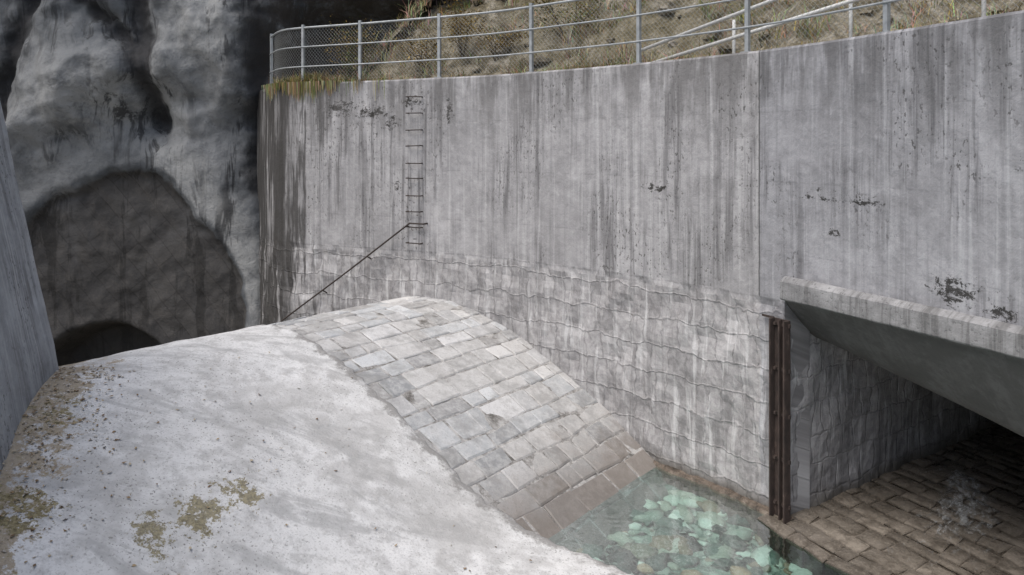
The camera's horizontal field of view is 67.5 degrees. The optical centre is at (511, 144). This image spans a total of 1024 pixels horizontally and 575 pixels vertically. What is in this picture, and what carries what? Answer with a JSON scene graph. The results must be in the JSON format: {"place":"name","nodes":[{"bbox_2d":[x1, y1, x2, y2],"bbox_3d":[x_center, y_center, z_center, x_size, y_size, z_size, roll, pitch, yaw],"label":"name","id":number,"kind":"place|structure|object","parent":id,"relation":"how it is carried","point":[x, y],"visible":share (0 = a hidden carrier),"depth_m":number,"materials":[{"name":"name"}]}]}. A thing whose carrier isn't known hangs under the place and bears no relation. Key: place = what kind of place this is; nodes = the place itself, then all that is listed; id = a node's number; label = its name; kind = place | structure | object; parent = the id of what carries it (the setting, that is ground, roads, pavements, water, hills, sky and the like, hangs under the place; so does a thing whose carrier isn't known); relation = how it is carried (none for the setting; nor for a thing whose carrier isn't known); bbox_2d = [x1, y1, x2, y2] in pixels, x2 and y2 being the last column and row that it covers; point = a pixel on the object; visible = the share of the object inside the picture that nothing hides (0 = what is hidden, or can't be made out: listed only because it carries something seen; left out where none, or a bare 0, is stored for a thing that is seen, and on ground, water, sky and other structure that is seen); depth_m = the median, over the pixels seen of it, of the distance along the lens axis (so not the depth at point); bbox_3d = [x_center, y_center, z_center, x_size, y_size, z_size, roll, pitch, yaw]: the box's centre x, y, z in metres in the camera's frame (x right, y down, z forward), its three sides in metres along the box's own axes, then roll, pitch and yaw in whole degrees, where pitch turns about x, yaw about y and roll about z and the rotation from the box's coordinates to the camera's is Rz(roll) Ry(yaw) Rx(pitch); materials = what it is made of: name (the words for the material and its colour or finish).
{"place":"outdoors","nodes":[
{"label":"outdoors","id":0,"kind":"place"},
{"bbox_2d":[0,0,446,365],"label":"rock cliff","id":1,"kind":"structure","parent":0,"point":[131,125],"depth_m":17.01,"materials":[{"name":"grey stone"}]},
{"bbox_2d":[330,0,1023,80],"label":"hillside","id":2,"kind":"structure","parent":0,"point":[487,5],"depth_m":14.18,"materials":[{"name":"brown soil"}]},
{"bbox_2d":[315,14,387,78],"bbox_3d":[-3.568,-2.001,16.531,1.223,1.660,1.474,0,0,37],"label":"shrub","id":3,"kind":"object","parent":2,"relation":"on","point":[349,41],"visible":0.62,"depth_m":16.51,"materials":[{"name":"brown plant"}]},
{"bbox_2d":[338,47,367,78],"bbox_3d":[-3.229,-1.540,15.264,0.515,1.014,0.681,0,0,-36],"label":"shrub","id":4,"kind":"object","parent":2,"relation":"on","point":[349,68],"visible":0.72,"depth_m":15.29,"materials":[{"name":"green plant"}]},
{"bbox_2d":[325,16,382,70],"bbox_3d":[-3.374,-2.178,16.803,1.257,1.402,1.450,0,0,-29],"label":"shrub","id":5,"kind":"object","parent":2,"relation":"on","point":[357,42],"visible":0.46,"depth_m":16.77,"materials":[{"name":"brown plant"}]},
{"bbox_2d":[385,28,446,72],"bbox_3d":[-2.000,-1.929,16.069,1.424,1.082,1.260,0,0,0],"label":"shrub","id":6,"kind":"object","parent":2,"relation":"on","point":[415,48],"visible":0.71,"depth_m":15.95,"materials":[{"name":"brown plant"}]},
{"bbox_2d":[418,0,454,15],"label":"shrub","id":7,"kind":"object","parent":2,"relation":"on","point":[447,2],"visible":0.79,"depth_m":17.49,"materials":[{"name":"brown plant"}]},
{"bbox_2d":[437,0,496,55],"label":"shrub","id":8,"kind":"object","parent":2,"relation":"on","point":[458,29],"visible":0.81,"depth_m":15.73,"materials":[{"name":"brown plant"}]},
{"bbox_2d":[466,15,528,60],"bbox_3d":[-0.268,-2.071,15.427,1.268,0.925,1.263,0,0,0],"label":"shrub","id":9,"kind":"object","parent":2,"relation":"on","point":[502,39],"visible":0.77,"depth_m":15.37,"materials":[{"name":"brown plant"}]},
{"bbox_2d":[257,47,809,513],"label":"wall","id":10,"kind":"structure","parent":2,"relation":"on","point":[611,239],"depth_m":11.88,"materials":[{"name":"concrete"}]},
{"bbox_2d":[261,67,389,102],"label":"grass","id":11,"kind":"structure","parent":10,"relation":"on","point":[296,86],"depth_m":14.89,"materials":[{"name":"plant"}]},
{"bbox_2d":[280,223,427,321],"bbox_3d":[-3.125,2.519,14.476,3.518,2.226,0.205,0,0,24],"label":"wall handrail","id":12,"kind":"object","parent":10,"relation":"attached to","point":[378,247],"depth_m":14.34,"materials":[{"name":"grey metal"}]},
{"bbox_2d":[405,96,422,243],"bbox_3d":[-1.760,0.456,13.874,0.323,2.669,0.151,0,0,26],"label":"wall ladder","id":13,"kind":"object","parent":10,"relation":"attached to","point":[413,163],"depth_m":13.81,"materials":[{"name":"grey metal"}]},
{"bbox_2d":[520,0,615,43],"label":"shrub","id":14,"kind":"object","parent":2,"relation":"on","point":[554,15],"visible":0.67,"depth_m":15.21,"materials":[{"name":"brown plant"}]},
{"bbox_2d":[334,0,1007,79],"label":"hillside boulders","id":15,"kind":"object","parent":2,"relation":"on","point":[660,8],"visible":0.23,"depth_m":13.71,"materials":[{"name":"grey stone"}]},
{"bbox_2d":[641,0,985,61],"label":"stair handrail","id":16,"kind":"object","parent":2,"relation":"on","point":[761,4],"visible":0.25,"depth_m":11.18,"materials":[{"name":"grey metal"}]},
{"bbox_2d":[785,10,1023,325],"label":"retaining wall","id":17,"kind":"structure","parent":2,"relation":"on","point":[904,164],"depth_m":7.82,"materials":[{"name":"concrete"}]},
{"bbox_2d":[269,0,1023,83],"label":"chain link fence","id":18,"kind":"object","parent":17,"relation":"on","point":[886,21],"visible":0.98,"depth_m":12.59,"materials":[{"name":"metal"}]},
{"bbox_2d":[549,467,844,574],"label":"stream water","id":19,"kind":"structure","parent":0,"point":[657,521],"depth_m":8.98,"materials":[{"name":"teal liquid"}]},
{"bbox_2d":[757,423,1023,574],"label":"channel paving","id":20,"kind":"structure","parent":0,"point":[837,529],"depth_m":9.35,"materials":[{"name":"brown stone"}]},
{"bbox_2d":[780,276,1023,506],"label":"intake tunnel","id":21,"kind":"structure","parent":20,"relation":"on","point":[890,384],"depth_m":9.33,"materials":[{"name":"concrete"}]},
{"bbox_2d":[942,482,976,519],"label":"white water","id":22,"kind":"structure","parent":20,"relation":"on","point":[958,502],"depth_m":9.69,"materials":[{"name":"white liquid"}]},
{"label":"ground","id":23,"kind":"structure","parent":0,"visible":0},
{"bbox_2d":[0,325,631,574],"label":"concrete apron","id":24,"kind":"object","parent":23,"relation":"on","point":[381,456],"visible":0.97,"depth_m":8.15,"materials":[{"name":"grey concrete"}]},
{"bbox_2d":[0,102,58,474],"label":"side wall","id":25,"kind":"structure","parent":24,"relation":"on","point":[29,367],"depth_m":8.60,"materials":[{"name":"concrete"}]},
{"bbox_2d":[0,401,266,574],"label":"moss tufts","id":26,"kind":"object","parent":24,"relation":"on","point":[130,494],"visible":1,"depth_m":7.24,"materials":[{"name":"green plant"}]},
{"bbox_2d":[0,352,531,574],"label":"leaf litter","id":27,"kind":"object","parent":24,"relation":"on","point":[42,443],"visible":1,"depth_m":8.03,"materials":[{"name":"brown plant"}]},
{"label":"streambed","id":28,"kind":"object","parent":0,"visible":0},
{"bbox_2d":[269,296,655,538],"bbox_3d":[-0.685,4.363,11.944,9.400,3.256,4.577,0,0,39],"label":"stone weir","id":29,"kind":"object","parent":28,"relation":"on","point":[524,434],"visible":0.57,"depth_m":10.83,"materials":[{"name":"grey stone"}]},
{"bbox_2d":[653,460,793,520],"bbox_3d":[2.513,4.913,10.406,0.253,0.774,2.852,0,0,-39],"label":"footing","id":30,"kind":"object","parent":28,"relation":"on","point":[759,507],"visible":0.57,"depth_m":10.17,"materials":[{"name":"concrete"}]},
{"bbox_2d":[762,314,790,523],"bbox_3d":[3.235,3.394,9.430,0.110,2.532,0.430,0,0,-30],"label":"rusty gate post","id":31,"kind":"object","parent":30,"relation":"on","point":[779,418],"visible":0.91,"depth_m":9.35,"materials":[{"name":"metal"}]}
]}

